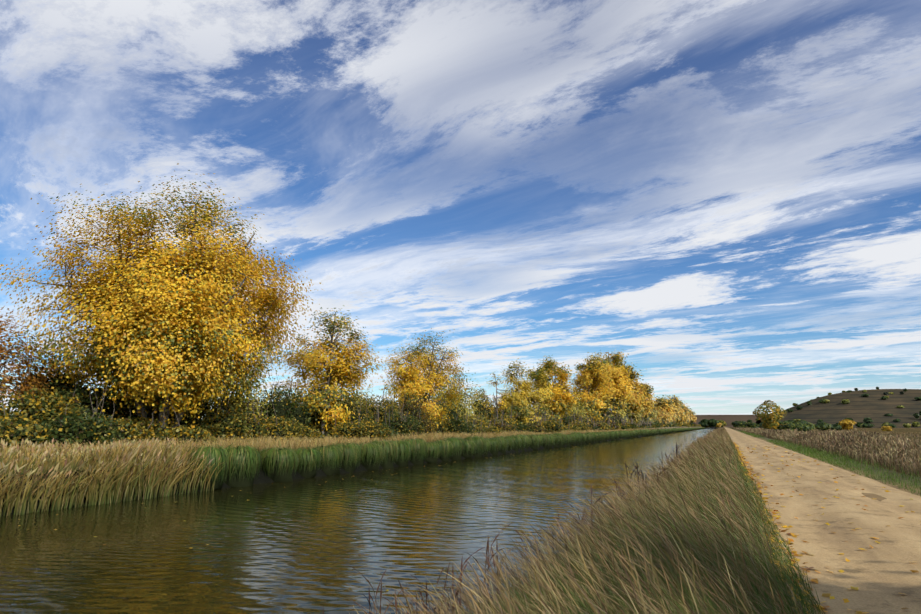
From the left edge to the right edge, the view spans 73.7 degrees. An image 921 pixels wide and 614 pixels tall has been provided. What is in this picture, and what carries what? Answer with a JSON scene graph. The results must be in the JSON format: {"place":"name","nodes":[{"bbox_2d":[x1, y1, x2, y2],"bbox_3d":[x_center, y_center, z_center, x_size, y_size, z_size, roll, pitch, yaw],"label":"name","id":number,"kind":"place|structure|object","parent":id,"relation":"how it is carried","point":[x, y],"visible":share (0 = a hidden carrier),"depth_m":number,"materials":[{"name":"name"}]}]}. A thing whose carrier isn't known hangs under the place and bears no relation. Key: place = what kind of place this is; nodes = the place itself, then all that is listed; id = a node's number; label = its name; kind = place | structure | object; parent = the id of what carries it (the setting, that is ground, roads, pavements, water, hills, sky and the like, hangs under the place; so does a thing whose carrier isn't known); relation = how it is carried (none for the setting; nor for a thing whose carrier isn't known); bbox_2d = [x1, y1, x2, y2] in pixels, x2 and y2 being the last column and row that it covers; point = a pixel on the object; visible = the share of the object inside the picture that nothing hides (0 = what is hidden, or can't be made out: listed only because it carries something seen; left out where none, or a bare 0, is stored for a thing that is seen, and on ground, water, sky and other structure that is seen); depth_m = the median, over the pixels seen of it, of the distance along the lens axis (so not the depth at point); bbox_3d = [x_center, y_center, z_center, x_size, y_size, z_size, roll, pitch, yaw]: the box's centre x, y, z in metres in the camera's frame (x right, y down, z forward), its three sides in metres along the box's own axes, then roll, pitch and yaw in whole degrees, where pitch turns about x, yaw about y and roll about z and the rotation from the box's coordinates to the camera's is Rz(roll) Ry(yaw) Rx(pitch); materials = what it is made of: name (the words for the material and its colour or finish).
{"place":"outdoors","nodes":[
{"label":"outdoors","id":0,"kind":"place"},
{"bbox_2d":[0,428,718,613],"bbox_3d":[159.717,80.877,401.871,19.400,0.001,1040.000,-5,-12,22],"label":"canal water","id":1,"kind":"structure","parent":0,"point":[295,546],"depth_m":15.39,"materials":[{"name":"green liquid"}]},
{"bbox_2d":[19,440,691,590],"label":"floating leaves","id":2,"kind":"object","parent":1,"relation":"on","point":[365,502],"visible":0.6,"depth_m":19.40,"materials":[{"name":"yellow plant"}]},
{"bbox_2d":[0,0,920,418],"label":"sky","id":3,"kind":"structure","parent":0,"point":[724,196],"materials":[{"name":"blue"}]},
{"bbox_2d":[1,427,920,610],"bbox_3d":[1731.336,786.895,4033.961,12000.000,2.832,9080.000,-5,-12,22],"label":"ground","id":4,"kind":"structure","parent":0,"point":[261,478],"depth_m":24.01,"materials":[{"name":"green plant"}]},
{"bbox_2d":[0,309,71,413],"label":"rusty tree","id":5,"kind":"object","parent":4,"relation":"on","point":[9,390],"depth_m":31.11,"materials":[{"name":"plant"}]},
{"bbox_2d":[0,437,223,516],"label":"bank reeds","id":6,"kind":"object","parent":4,"relation":"on","point":[28,460],"visible":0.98,"depth_m":22.03,"materials":[{"name":"beige plant"}]},
{"bbox_2d":[0,163,320,428],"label":"tree","id":7,"kind":"object","parent":4,"relation":"on","point":[179,325],"depth_m":32.30,"materials":[{"name":"yellow plant"}]},
{"bbox_2d":[196,353,281,419],"bbox_3d":[-15.596,5.889,43.064,7.076,7.805,6.593,-5,-12,22],"label":"young poplar","id":8,"kind":"object","parent":4,"relation":"on","point":[247,395],"depth_m":41.96,"materials":[{"name":"yellow plant"}]},
{"bbox_2d":[265,305,388,433],"bbox_3d":[-10.555,5.300,48.984,10.693,11.224,8.800,-5,-12,22],"label":"poplar","id":9,"kind":"object","parent":4,"relation":"on","point":[312,367],"depth_m":48.59,"materials":[{"name":"yellow plant"}]},
{"bbox_2d":[309,361,379,432],"bbox_3d":[-11.553,8.472,57.076,8.360,8.081,7.642,-5,-12,22],"label":"young poplar","id":10,"kind":"object","parent":4,"relation":"on","point":[350,391],"depth_m":56.96,"materials":[{"name":"yellow plant"}]},
{"bbox_2d":[0,373,688,447],"bbox_3d":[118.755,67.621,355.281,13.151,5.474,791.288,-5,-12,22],"label":"shrub","id":11,"kind":"object","parent":4,"relation":"on","point":[280,410],"visible":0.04,"depth_m":43.40,"materials":[{"name":"green plant"}]},
{"bbox_2d":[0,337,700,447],"bbox_3d":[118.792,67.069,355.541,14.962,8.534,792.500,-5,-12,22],"label":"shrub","id":12,"kind":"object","parent":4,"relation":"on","point":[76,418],"depth_m":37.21,"materials":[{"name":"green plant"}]},
{"bbox_2d":[31,426,698,453],"bbox_3d":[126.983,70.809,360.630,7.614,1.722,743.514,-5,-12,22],"label":"golden grass","id":13,"kind":"structure","parent":4,"relation":"on","point":[269,443],"depth_m":38.96,"materials":[{"name":"plant"}]},
{"bbox_2d":[375,328,470,427],"bbox_3d":[-3.836,8.065,65.378,9.519,12.078,11.514,-5,-12,22],"label":"poplar","id":14,"kind":"object","parent":4,"relation":"on","point":[416,387],"depth_m":64.25,"materials":[{"name":"yellow plant"}]},
{"bbox_2d":[185,427,704,490],"bbox_3d":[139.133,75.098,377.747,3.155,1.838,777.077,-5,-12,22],"label":"bank tussocks","id":15,"kind":"object","parent":4,"relation":"on","point":[234,457],"visible":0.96,"depth_m":37.40,"materials":[{"name":"green plant"}]},
{"bbox_2d":[422,377,476,419],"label":"young poplar","id":16,"kind":"object","parent":4,"relation":"on","point":[438,393],"depth_m":73.65,"materials":[{"name":"yellow plant"}]},
{"bbox_2d":[435,366,485,419],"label":"young poplar","id":17,"kind":"object","parent":4,"relation":"on","point":[472,399],"depth_m":81.68,"materials":[{"name":"yellow plant"}]},
{"bbox_2d":[483,372,509,420],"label":"bare poplar","id":18,"kind":"object","parent":4,"relation":"on","point":[493,409],"depth_m":87.19,"materials":[{"name":"plant"}]},
{"bbox_2d":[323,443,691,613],"bbox_3d":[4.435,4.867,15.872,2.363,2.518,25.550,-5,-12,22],"label":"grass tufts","id":19,"kind":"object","parent":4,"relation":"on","point":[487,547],"visible":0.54,"depth_m":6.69,"materials":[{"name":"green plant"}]},
{"bbox_2d":[493,358,536,425],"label":"poplar","id":20,"kind":"object","parent":4,"relation":"on","point":[519,398],"depth_m":94.69,"materials":[{"name":"yellow plant"}]},
{"bbox_2d":[519,365,556,423],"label":"poplar","id":21,"kind":"object","parent":4,"relation":"on","point":[542,390],"depth_m":106.95,"materials":[{"name":"yellow plant"}]},
{"bbox_2d":[533,355,581,422],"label":"poplar","id":22,"kind":"object","parent":4,"relation":"on","point":[560,393],"depth_m":118.77,"materials":[{"name":"yellow plant"}]},
{"bbox_2d":[538,389,579,416],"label":"young poplar","id":23,"kind":"object","parent":4,"relation":"on","point":[568,408],"depth_m":131.87,"materials":[{"name":"yellow plant"}]},
{"bbox_2d":[558,394,592,420],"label":"young poplar","id":24,"kind":"object","parent":4,"relation":"on","point":[579,409],"depth_m":138.99,"materials":[{"name":"yellow plant"}]},
{"bbox_2d":[349,427,824,613],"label":"bank grass","id":25,"kind":"structure","parent":4,"relation":"on","point":[678,550],"depth_m":6.09,"materials":[{"name":"plant"}]},
{"bbox_2d":[569,352,611,422],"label":"poplar","id":26,"kind":"object","parent":4,"relation":"on","point":[596,398],"depth_m":149.92,"materials":[{"name":"yellow plant"}]},
{"bbox_2d":[574,349,641,416],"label":"poplar","id":27,"kind":"object","parent":4,"relation":"on","point":[618,396],"depth_m":178.17,"materials":[{"name":"yellow plant"}]},
{"bbox_2d":[610,403,629,421],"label":"young poplar","id":28,"kind":"object","parent":4,"relation":"on","point":[620,411],"depth_m":196.96,"materials":[{"name":"yellow plant"}]},
{"bbox_2d":[621,362,648,417],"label":"poplar","id":29,"kind":"object","parent":4,"relation":"on","point":[633,403],"depth_m":209.18,"materials":[{"name":"yellow plant"}]},
{"bbox_2d":[624,405,651,423],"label":"young poplar","id":30,"kind":"object","parent":4,"relation":"on","point":[635,417],"depth_m":227.12,"materials":[{"name":"yellow plant"}]},
{"bbox_2d":[637,383,657,421],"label":"poplar","id":31,"kind":"object","parent":4,"relation":"on","point":[649,406],"depth_m":245.79,"materials":[{"name":"yellow plant"}]},
{"bbox_2d":[639,408,660,423],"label":"young poplar","id":32,"kind":"object","parent":4,"relation":"on","point":[649,419],"depth_m":273.11,"materials":[{"name":"yellow plant"}]},
{"bbox_2d":[650,396,677,424],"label":"poplar","id":33,"kind":"object","parent":4,"relation":"on","point":[663,412],"depth_m":307.02,"materials":[{"name":"yellow plant"}]},
{"bbox_2d":[657,394,679,424],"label":"poplar","id":34,"kind":"object","parent":4,"relation":"on","point":[671,413],"visible":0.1,"depth_m":344.95,"materials":[{"name":"yellow plant"}]},
{"bbox_2d":[664,395,683,423],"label":"poplar","id":35,"kind":"object","parent":4,"relation":"on","point":[676,402],"depth_m":383.14,"materials":[{"name":"yellow plant"}]},
{"bbox_2d":[671,402,685,424],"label":"poplar","id":36,"kind":"object","parent":4,"relation":"on","point":[682,416],"visible":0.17,"depth_m":434.73,"materials":[{"name":"yellow plant"}]},
{"bbox_2d":[678,400,689,424],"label":"poplar","id":37,"kind":"object","parent":4,"relation":"on","point":[686,411],"visible":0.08,"depth_m":494.93,"materials":[{"name":"yellow plant"}]},
{"bbox_2d":[686,406,693,422],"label":"poplar","id":38,"kind":"object","parent":4,"relation":"on","point":[690,418],"visible":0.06,"depth_m":563.63,"materials":[{"name":"yellow plant"}]},
{"bbox_2d":[688,408,696,423],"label":"poplar","id":39,"kind":"object","parent":4,"relation":"on","point":[693,417],"visible":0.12,"depth_m":642.91,"materials":[{"name":"yellow plant"}]},
{"bbox_2d":[698,387,920,430],"bbox_3d":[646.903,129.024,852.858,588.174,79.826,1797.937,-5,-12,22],"label":"trees","id":40,"kind":"object","parent":4,"relation":"on","point":[772,421],"depth_m":315.45,"materials":[{"name":"green plant"}]},
{"bbox_2d":[729,427,920,476],"bbox_3d":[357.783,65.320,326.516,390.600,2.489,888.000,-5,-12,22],"label":"crop field","id":41,"kind":"structure","parent":4,"relation":"on","point":[899,431],"depth_m":75.09,"materials":[{"name":"brown plant"}]},
{"bbox_2d":[732,427,920,475],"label":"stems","id":42,"kind":"object","parent":4,"relation":"on","point":[909,449],"visible":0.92,"depth_m":33.92,"materials":[{"name":"beige plant"}]},
{"bbox_2d":[739,431,920,496],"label":"verge grass","id":43,"kind":"structure","parent":4,"relation":"on","point":[821,453],"depth_m":27.89,"materials":[{"name":"plant"}]},
{"bbox_2d":[693,415,760,426],"bbox_3d":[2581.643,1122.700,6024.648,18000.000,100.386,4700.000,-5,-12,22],"label":"plateau","id":44,"kind":"structure","parent":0,"point":[728,419],"depth_m":4898.14,"materials":[{"name":"brown soil"}]},
{"bbox_2d":[725,428,920,613],"bbox_3d":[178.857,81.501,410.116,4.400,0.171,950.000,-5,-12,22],"label":"dirt path","id":45,"kind":"structure","parent":0,"point":[881,576],"depth_m":10.30,"materials":[{"name":"beige soil"}]},
{"bbox_2d":[733,442,920,613],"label":"fallen leaves","id":46,"kind":"object","parent":45,"relation":"on","point":[815,580],"visible":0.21,"depth_m":9.85,"materials":[{"name":"yellow plant"}]},
{"bbox_2d":[755,389,920,427],"bbox_3d":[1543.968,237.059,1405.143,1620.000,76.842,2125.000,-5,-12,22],"label":"hill","id":47,"kind":"structure","parent":0,"point":[874,406],"depth_m":979.77,"materials":[{"name":"brown soil"}]}
]}

